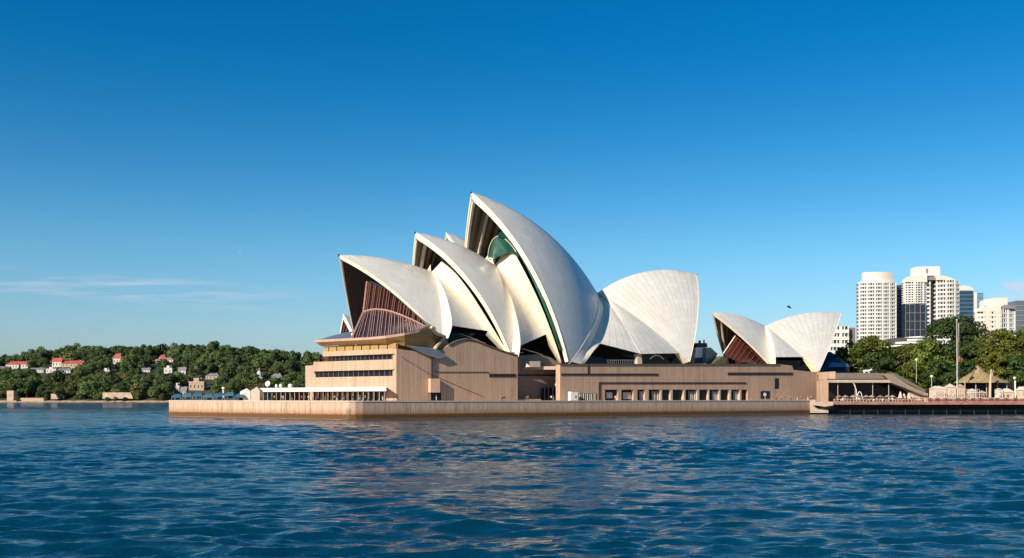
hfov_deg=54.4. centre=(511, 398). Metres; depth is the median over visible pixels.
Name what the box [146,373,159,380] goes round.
tree
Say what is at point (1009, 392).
kiosk
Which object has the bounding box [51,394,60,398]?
stone wall
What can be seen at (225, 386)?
tree
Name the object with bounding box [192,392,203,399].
canvas canopy
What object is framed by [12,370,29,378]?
tree
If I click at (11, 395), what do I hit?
stone wall
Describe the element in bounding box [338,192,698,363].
concert hall
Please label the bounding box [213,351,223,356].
tree
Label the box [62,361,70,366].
house
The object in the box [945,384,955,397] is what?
kiosk
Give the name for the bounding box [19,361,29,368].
house
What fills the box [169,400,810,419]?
sea wall
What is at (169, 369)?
house
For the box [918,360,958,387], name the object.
fig tree
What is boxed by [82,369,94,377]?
tree
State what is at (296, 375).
tree
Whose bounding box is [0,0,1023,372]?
sky
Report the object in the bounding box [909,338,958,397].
fig tree
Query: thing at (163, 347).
tree
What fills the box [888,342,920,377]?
fig tree
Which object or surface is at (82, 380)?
tree
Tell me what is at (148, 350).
tree
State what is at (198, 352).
tree
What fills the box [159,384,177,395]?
tree
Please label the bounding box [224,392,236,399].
canvas canopy
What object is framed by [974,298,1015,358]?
tower block
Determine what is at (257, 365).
tree
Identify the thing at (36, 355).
tree
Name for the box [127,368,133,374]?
tree
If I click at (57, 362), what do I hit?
house
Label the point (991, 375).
wooden mast
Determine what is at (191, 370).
tree
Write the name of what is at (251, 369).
tree
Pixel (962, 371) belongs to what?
fig tree
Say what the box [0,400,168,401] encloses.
shore
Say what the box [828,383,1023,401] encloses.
park ground
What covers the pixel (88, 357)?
tree
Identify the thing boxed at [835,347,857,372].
tree
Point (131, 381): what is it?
tree
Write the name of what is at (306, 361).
tree
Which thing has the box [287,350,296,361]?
tree
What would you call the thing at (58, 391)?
tree
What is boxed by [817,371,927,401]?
terrace pavilion
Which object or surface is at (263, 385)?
tree
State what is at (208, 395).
canvas canopy
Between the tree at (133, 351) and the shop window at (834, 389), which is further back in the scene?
the tree at (133, 351)
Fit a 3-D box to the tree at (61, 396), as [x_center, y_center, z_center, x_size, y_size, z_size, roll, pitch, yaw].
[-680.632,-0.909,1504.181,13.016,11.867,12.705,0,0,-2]
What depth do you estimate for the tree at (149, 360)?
1795.58 m
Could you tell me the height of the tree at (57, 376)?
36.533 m
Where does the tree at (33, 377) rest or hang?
on the hill
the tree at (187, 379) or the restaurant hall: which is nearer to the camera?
the restaurant hall
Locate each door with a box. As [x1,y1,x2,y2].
[431,393,440,400]
[541,388,555,399]
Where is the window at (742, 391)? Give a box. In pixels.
[741,390,744,399]
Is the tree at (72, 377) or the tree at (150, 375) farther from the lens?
the tree at (150, 375)
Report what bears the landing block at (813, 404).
attached to the timber wharf
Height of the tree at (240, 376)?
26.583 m
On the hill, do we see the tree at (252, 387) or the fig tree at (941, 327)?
the tree at (252, 387)
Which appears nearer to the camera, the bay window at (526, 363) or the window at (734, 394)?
the bay window at (526, 363)
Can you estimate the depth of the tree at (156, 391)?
1506.48 m
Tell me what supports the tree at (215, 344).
on the hill
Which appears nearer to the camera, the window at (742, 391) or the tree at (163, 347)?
the window at (742, 391)
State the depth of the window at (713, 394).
365.34 m
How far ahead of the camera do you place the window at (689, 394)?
359.33 m
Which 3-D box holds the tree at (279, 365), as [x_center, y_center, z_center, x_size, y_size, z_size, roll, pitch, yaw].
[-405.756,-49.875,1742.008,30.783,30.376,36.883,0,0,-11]
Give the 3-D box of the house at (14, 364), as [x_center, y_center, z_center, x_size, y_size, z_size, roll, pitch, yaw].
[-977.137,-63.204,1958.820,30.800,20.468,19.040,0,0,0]
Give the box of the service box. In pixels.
[568,392,577,399]
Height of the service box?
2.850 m
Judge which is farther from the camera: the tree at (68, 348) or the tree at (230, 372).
the tree at (68, 348)
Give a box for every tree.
[0,354,6,365]
[0,373,17,380]
[0,379,9,396]
[1,355,16,365]
[5,379,19,392]
[10,354,24,361]
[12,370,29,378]
[13,378,22,395]
[13,396,20,401]
[16,377,38,396]
[17,352,29,360]
[23,349,35,360]
[23,369,40,376]
[26,360,39,367]
[27,375,42,385]
[29,388,40,394]
[31,350,46,366]
[35,346,49,365]
[36,383,53,395]
[38,357,48,367]
[39,376,54,386]
[41,390,51,397]
[44,386,55,396]
[45,370,70,386]
[46,382,57,386]
[47,350,53,364]
[51,388,69,396]
[52,347,66,361]
[55,382,64,391]
[56,394,65,399]
[59,345,74,357]
[61,350,78,360]
[63,380,77,395]
[65,386,76,395]
[66,374,79,386]
[71,352,81,360]
[72,343,82,359]
[72,366,89,377]
[73,391,85,398]
[75,345,93,355]
[75,377,96,390]
[77,380,106,397]
[81,354,96,365]
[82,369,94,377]
[83,375,95,379]
[84,359,99,367]
[85,364,101,374]
[88,345,106,355]
[92,355,104,359]
[92,373,109,378]
[92,393,102,399]
[95,358,112,370]
[98,377,107,386]
[102,383,111,391]
[106,374,122,386]
[108,350,125,356]
[109,345,120,354]
[111,382,130,391]
[112,361,120,370]
[117,373,129,378]
[119,360,136,372]
[119,376,131,382]
[120,354,146,368]
[120,363,135,373]
[125,348,140,354]
[126,379,135,391]
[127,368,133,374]
[129,383,145,394]
[131,374,140,379]
[132,393,140,399]
[133,346,145,355]
[133,377,146,389]
[137,378,159,397]
[140,359,149,365]
[144,344,157,359]
[144,358,152,366]
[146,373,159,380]
[147,378,168,396]
[153,344,169,358]
[155,358,169,370]
[158,393,168,400]
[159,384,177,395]
[160,372,177,385]
[166,342,181,357]
[170,360,181,369]
[173,356,182,360]
[173,370,186,385]
[179,344,185,354]
[182,345,194,353]
[182,353,198,366]
[184,376,193,385]
[185,347,200,355]
[188,367,198,375]
[193,350,203,359]
[193,361,204,373]
[194,366,204,374]
[196,353,213,363]
[201,362,216,372]
[205,346,216,353]
[205,366,211,373]
[206,340,225,349]
[209,352,219,360]
[210,381,220,397]
[212,358,228,371]
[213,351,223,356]
[213,375,229,387]
[219,363,225,374]
[219,383,233,397]
[220,366,240,380]
[221,344,232,354]
[223,348,235,357]
[225,379,243,397]
[226,362,241,368]
[228,355,243,362]
[229,358,242,364]
[230,348,243,357]
[234,373,246,379]
[237,366,248,373]
[241,361,253,365]
[242,345,259,351]
[242,347,258,357]
[242,356,251,361]
[245,365,256,374]
[245,373,260,386]
[247,354,260,358]
[249,385,261,389]
[254,361,266,371]
[254,377,269,386]
[255,357,272,370]
[255,381,271,387]
[259,352,267,356]
[260,362,270,371]
[262,371,269,378]
[264,353,278,363]
[265,365,284,375]
[267,350,281,360]
[267,377,285,387]
[272,361,287,375]
[275,381,287,387]
[279,374,298,383]
[280,350,289,362]
[281,359,300,373]
[284,382,299,387]
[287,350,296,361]
[287,371,302,379]
[292,352,301,360]
[294,361,302,369]
[301,357,309,364]
[303,355,314,362]
[311,352,322,360]
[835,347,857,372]
[836,335,896,372]
[856,352,894,373]
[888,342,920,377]
[892,361,929,388]
[893,371,906,401]
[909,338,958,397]
[912,314,990,376]
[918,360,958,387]
[948,367,978,393]
[956,341,989,370]
[967,328,1023,376]
[974,350,1011,378]
[996,353,1023,387]
[1012,327,1023,374]
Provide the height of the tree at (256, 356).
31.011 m
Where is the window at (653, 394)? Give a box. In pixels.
[649,390,658,399]
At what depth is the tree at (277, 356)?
1946.60 m
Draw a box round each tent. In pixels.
[240,388,250,399]
[251,387,262,399]
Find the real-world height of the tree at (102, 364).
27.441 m
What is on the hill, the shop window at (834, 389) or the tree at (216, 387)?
the tree at (216, 387)
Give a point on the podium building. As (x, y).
(429, 363)
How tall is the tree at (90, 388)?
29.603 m
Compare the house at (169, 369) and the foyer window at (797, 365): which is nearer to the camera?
the foyer window at (797, 365)
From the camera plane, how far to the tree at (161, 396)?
1494.23 m
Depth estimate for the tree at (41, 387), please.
1506.49 m
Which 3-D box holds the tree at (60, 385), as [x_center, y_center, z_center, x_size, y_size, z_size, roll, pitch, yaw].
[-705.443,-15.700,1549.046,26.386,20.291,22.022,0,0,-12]
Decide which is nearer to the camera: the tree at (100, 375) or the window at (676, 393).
the window at (676, 393)
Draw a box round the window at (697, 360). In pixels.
[694,358,703,363]
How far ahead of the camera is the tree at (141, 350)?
1939.19 m
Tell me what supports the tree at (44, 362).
on the hill
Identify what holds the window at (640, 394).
in the podium building
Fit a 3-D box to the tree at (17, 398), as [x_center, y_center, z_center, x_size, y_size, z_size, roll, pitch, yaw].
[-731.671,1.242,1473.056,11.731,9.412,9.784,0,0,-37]
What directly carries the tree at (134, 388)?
on the hill
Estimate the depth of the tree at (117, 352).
1893.70 m
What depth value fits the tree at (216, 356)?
1800.34 m
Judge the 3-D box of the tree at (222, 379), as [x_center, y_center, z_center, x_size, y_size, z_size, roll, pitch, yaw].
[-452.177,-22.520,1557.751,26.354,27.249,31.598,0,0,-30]
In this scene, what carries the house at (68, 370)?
on the hill
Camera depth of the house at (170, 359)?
1907.70 m
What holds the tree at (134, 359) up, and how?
on the hill
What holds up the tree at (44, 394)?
on the hill
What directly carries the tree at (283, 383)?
on the hill
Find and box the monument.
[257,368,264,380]
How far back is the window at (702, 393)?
362.94 m
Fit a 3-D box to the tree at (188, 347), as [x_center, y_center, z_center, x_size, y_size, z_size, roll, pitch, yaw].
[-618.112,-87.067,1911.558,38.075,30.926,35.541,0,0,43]
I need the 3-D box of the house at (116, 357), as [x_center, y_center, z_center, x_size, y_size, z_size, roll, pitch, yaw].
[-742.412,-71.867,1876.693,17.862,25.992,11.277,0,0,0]
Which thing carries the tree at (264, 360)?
on the hill
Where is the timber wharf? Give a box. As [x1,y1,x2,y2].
[811,402,1023,413]
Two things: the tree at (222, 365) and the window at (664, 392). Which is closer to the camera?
the window at (664, 392)
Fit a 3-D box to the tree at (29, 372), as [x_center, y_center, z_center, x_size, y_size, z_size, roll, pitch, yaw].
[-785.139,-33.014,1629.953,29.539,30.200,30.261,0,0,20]
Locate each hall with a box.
[305,232,464,399]
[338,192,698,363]
[712,312,848,372]
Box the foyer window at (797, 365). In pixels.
[776,360,809,371]
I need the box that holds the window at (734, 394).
[731,390,737,399]
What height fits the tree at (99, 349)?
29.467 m
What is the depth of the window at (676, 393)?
356.31 m
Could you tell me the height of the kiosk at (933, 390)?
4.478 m
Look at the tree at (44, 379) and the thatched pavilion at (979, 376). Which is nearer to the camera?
the thatched pavilion at (979, 376)
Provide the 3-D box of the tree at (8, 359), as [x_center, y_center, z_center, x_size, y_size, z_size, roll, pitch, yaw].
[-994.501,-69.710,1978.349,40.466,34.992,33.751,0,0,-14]
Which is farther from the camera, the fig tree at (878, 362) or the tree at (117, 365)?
the tree at (117, 365)
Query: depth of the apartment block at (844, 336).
699.23 m
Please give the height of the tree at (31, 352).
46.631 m
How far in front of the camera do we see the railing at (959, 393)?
379.95 m
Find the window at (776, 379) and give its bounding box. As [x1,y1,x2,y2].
[775,378,778,388]
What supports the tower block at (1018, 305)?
on the park ground
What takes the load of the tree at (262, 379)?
on the hill
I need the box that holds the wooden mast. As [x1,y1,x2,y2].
[989,369,993,397]
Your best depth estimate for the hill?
1558.32 m
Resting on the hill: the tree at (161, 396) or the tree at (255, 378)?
the tree at (255, 378)
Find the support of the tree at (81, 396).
on the hill
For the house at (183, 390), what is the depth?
1518.54 m
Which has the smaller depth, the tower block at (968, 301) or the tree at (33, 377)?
the tower block at (968, 301)
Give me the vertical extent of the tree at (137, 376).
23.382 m
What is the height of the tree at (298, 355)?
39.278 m
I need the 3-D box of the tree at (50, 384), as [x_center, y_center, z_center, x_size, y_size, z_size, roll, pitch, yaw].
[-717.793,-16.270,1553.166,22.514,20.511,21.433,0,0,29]
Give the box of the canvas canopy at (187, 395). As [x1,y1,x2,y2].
[182,393,191,399]
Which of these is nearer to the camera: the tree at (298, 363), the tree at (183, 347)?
the tree at (298, 363)
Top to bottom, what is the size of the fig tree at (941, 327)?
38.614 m
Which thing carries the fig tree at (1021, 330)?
on the park ground
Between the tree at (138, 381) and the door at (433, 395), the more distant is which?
the tree at (138, 381)
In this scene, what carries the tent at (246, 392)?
on the promenade
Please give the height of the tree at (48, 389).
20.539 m
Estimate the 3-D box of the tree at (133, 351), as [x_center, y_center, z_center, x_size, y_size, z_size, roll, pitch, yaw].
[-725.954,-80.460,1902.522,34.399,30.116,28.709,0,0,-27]
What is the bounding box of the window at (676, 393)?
[673,390,680,399]
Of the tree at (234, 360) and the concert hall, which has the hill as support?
the tree at (234, 360)
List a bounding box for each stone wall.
[7,391,17,400]
[14,398,47,400]
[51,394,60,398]
[103,392,133,398]
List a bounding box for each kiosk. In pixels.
[929,386,947,397]
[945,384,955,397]
[955,384,964,397]
[967,389,976,397]
[978,390,986,397]
[994,388,1003,397]
[1003,388,1013,397]
[1016,387,1023,397]
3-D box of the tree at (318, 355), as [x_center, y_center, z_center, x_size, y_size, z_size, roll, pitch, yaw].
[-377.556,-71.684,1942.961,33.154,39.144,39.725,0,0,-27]
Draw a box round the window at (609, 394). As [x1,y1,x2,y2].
[605,390,615,399]
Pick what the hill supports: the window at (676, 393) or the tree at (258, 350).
the tree at (258, 350)
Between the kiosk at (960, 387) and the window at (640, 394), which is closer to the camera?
the window at (640, 394)
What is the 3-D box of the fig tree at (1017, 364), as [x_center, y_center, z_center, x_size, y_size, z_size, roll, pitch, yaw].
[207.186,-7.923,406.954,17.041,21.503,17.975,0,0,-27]
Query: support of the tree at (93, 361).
on the hill
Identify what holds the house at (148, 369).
on the hill
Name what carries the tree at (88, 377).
on the hill
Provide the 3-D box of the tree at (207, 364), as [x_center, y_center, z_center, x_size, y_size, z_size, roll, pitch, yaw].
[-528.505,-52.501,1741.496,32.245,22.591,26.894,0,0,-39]
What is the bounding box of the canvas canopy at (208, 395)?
[203,394,213,399]
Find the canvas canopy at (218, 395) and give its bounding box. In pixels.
[213,393,223,399]
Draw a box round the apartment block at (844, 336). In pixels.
[828,326,854,354]
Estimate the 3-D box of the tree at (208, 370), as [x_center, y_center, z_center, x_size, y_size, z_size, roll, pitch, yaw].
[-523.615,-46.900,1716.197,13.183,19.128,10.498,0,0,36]
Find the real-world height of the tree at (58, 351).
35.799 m
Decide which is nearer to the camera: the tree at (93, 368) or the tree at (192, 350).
the tree at (93, 368)
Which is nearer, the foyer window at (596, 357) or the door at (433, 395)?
the door at (433, 395)
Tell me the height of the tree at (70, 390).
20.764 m
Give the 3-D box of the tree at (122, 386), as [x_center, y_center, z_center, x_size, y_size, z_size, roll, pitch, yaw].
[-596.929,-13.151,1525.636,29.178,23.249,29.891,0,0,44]
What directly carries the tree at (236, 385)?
on the hill
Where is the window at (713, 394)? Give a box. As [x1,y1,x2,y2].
[709,390,717,399]
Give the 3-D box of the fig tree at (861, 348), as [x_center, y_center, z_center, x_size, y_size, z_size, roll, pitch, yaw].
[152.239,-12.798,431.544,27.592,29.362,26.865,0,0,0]
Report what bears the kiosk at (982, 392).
on the terrace step
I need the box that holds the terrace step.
[916,398,1023,401]
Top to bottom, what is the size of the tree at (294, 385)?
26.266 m
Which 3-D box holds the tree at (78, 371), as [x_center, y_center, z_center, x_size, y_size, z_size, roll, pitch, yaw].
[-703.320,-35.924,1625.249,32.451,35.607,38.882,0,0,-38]
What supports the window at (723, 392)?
in the podium building
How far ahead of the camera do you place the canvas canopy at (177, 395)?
334.40 m
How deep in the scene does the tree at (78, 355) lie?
1920.10 m
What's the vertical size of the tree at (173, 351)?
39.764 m
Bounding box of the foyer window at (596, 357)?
[446,326,679,363]
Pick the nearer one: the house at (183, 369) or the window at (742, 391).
the window at (742, 391)
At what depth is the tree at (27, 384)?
1515.06 m
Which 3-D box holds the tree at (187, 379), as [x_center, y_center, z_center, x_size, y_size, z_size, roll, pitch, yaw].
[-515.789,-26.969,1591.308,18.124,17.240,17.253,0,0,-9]
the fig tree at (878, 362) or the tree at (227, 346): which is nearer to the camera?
the fig tree at (878, 362)
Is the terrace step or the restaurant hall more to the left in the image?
the restaurant hall
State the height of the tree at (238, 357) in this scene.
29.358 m
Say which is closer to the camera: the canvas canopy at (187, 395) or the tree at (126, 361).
the canvas canopy at (187, 395)
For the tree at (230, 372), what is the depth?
1615.92 m
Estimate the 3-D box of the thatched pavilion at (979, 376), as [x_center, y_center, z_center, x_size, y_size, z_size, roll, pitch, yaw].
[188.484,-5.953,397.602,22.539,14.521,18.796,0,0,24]
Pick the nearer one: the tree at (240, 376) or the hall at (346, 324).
the hall at (346, 324)
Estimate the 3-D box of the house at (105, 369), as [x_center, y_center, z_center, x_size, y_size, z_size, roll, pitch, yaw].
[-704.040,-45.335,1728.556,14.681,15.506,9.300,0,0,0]
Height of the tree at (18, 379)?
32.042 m
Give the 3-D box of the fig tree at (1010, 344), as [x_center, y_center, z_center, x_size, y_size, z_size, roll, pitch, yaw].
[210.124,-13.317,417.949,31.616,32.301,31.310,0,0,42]
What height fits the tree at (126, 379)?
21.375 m
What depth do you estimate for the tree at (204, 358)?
1759.21 m
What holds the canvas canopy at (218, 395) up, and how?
on the promenade
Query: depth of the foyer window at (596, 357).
354.80 m
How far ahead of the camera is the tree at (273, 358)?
1881.77 m
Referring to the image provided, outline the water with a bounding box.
[0,400,1023,557]
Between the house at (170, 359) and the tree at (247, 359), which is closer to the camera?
the tree at (247, 359)
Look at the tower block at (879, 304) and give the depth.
897.48 m
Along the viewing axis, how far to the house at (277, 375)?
1694.53 m
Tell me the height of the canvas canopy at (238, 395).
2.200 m
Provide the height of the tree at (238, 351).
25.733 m
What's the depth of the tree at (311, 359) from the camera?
1909.20 m
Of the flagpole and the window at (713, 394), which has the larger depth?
the flagpole
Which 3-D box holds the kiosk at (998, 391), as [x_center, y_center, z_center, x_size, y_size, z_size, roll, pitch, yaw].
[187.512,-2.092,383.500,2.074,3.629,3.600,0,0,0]
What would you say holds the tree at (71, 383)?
on the hill
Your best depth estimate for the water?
68.03 m
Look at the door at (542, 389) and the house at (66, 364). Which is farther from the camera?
the house at (66, 364)
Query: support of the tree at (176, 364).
on the hill
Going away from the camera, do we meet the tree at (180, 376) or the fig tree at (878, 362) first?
the fig tree at (878, 362)
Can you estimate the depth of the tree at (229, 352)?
1901.35 m
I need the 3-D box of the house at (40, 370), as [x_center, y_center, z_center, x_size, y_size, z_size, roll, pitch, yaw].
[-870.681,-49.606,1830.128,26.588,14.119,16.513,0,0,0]
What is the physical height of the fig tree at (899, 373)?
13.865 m
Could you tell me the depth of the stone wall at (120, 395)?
1494.00 m
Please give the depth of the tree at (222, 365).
1691.17 m
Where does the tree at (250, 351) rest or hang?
on the hill
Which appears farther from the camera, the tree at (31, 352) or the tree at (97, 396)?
the tree at (31, 352)
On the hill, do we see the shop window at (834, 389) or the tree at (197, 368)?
the tree at (197, 368)
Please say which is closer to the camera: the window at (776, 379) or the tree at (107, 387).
the window at (776, 379)
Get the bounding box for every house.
[5,361,20,368]
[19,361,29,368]
[30,367,45,372]
[46,367,57,372]
[52,358,63,366]
[58,368,73,372]
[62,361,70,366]
[70,360,83,367]
[101,368,111,372]
[113,353,121,364]
[141,367,151,371]
[156,357,175,361]
[164,365,173,373]
[174,382,180,391]
[178,367,187,374]
[180,386,187,396]
[189,377,206,390]
[205,373,220,378]
[270,373,283,377]
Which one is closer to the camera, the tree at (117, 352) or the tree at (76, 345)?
the tree at (117, 352)
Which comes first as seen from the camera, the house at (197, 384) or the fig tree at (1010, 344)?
the fig tree at (1010, 344)
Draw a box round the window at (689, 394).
[685,390,694,399]
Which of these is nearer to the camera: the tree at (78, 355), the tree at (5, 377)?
the tree at (5, 377)
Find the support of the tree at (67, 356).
on the hill
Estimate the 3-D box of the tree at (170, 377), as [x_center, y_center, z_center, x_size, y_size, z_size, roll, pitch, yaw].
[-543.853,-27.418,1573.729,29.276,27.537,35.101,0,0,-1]
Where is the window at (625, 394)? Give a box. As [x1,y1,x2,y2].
[621,390,630,399]
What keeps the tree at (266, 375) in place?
on the hill
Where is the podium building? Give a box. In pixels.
[260,325,818,400]
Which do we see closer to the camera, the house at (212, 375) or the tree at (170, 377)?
the tree at (170, 377)
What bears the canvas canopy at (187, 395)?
on the promenade
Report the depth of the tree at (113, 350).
1939.07 m
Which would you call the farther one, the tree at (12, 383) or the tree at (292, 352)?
the tree at (292, 352)
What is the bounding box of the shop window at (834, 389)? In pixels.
[828,383,917,400]
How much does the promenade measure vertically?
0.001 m
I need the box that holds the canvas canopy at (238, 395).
[234,394,244,399]
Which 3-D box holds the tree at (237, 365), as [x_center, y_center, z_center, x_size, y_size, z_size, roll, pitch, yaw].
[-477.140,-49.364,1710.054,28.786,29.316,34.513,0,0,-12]
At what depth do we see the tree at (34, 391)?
1525.35 m
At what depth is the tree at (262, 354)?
1911.05 m
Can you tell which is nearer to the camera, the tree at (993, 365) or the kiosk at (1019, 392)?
the kiosk at (1019, 392)
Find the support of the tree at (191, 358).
on the hill
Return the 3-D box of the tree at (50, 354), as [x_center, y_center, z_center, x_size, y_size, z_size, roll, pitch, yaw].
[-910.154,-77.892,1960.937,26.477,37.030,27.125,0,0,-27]
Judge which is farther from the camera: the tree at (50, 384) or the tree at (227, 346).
the tree at (227, 346)
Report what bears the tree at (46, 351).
on the hill
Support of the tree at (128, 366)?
on the hill
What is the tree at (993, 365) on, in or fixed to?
on the park ground
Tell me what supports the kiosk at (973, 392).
on the terrace step
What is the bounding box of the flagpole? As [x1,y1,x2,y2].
[956,319,961,388]
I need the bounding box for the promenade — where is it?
[293,400,333,400]
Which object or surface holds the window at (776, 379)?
in the podium building
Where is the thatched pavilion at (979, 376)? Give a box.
[954,365,1015,397]
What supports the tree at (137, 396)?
on the hill
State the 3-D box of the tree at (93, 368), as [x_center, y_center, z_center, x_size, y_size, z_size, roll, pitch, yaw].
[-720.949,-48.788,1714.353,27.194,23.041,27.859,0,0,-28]
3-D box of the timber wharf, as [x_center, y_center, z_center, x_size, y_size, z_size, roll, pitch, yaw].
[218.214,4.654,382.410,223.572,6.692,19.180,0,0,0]
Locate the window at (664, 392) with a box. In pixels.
[662,390,667,399]
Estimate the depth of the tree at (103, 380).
1547.32 m
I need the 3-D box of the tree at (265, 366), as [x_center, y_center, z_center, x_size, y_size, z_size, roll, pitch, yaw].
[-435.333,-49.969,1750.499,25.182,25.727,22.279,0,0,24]
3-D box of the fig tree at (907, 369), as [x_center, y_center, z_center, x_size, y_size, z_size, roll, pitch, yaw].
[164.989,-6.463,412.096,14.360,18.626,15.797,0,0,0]
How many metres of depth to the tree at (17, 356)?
1971.94 m
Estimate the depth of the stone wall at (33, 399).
1494.00 m
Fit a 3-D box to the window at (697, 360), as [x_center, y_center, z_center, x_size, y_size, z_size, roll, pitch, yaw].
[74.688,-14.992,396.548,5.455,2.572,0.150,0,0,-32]
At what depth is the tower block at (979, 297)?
1200.00 m
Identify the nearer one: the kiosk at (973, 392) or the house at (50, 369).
the kiosk at (973, 392)
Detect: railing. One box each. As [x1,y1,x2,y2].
[837,399,924,401]
[928,399,1023,401]
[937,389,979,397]
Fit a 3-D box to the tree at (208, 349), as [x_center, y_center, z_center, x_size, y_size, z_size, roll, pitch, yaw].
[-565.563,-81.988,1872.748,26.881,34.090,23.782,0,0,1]
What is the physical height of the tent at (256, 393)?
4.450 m
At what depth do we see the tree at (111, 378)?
1569.32 m
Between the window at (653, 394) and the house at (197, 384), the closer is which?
the window at (653, 394)
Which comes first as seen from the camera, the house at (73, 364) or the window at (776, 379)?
the window at (776, 379)
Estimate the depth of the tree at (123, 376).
1615.62 m
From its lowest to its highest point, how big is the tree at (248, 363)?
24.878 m
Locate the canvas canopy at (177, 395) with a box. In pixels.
[171,394,181,399]
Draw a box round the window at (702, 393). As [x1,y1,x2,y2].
[699,390,705,399]
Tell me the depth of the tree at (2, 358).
1973.92 m
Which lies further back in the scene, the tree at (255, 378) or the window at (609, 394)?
the tree at (255, 378)
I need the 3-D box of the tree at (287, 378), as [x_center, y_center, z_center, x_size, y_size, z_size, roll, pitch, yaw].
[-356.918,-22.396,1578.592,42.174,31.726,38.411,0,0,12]
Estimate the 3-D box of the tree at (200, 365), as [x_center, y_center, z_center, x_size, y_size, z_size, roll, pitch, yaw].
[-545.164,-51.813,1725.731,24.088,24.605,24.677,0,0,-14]
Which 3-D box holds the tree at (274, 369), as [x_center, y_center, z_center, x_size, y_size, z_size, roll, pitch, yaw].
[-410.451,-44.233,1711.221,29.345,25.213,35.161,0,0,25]
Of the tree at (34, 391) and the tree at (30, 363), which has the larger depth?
the tree at (30, 363)
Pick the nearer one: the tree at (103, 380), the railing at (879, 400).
the railing at (879, 400)
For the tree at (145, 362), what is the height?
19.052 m
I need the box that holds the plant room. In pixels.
[684,340,726,363]
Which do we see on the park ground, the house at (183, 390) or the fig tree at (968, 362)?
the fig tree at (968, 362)
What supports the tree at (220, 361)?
on the hill
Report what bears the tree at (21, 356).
on the hill
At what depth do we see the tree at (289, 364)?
1738.27 m
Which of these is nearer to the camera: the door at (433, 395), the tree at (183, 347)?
the door at (433, 395)
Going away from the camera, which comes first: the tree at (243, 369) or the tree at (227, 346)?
the tree at (243, 369)
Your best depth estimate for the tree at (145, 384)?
1506.71 m
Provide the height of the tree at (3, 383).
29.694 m
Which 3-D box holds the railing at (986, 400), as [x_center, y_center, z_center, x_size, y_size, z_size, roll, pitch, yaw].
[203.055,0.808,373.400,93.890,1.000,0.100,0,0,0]
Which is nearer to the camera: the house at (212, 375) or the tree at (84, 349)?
the house at (212, 375)
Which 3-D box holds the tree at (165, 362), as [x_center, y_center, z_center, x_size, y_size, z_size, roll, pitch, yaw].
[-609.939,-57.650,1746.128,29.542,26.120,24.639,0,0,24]
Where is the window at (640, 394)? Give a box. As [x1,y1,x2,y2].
[637,390,643,399]
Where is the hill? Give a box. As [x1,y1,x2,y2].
[0,358,288,400]
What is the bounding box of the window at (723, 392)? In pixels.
[721,390,726,399]
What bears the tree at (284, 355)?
on the hill
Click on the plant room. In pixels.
(701, 354)
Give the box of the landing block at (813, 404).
[810,400,832,412]
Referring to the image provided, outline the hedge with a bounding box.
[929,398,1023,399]
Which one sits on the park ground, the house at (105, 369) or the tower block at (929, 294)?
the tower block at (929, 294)
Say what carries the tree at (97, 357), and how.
on the hill
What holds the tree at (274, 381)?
on the hill
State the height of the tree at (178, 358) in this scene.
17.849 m
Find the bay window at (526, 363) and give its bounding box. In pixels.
[523,361,539,366]
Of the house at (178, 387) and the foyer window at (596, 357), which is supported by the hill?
the house at (178, 387)
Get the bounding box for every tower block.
[857,272,902,367]
[886,266,959,362]
[959,286,976,358]
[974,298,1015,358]
[977,293,982,308]
[1008,300,1023,330]

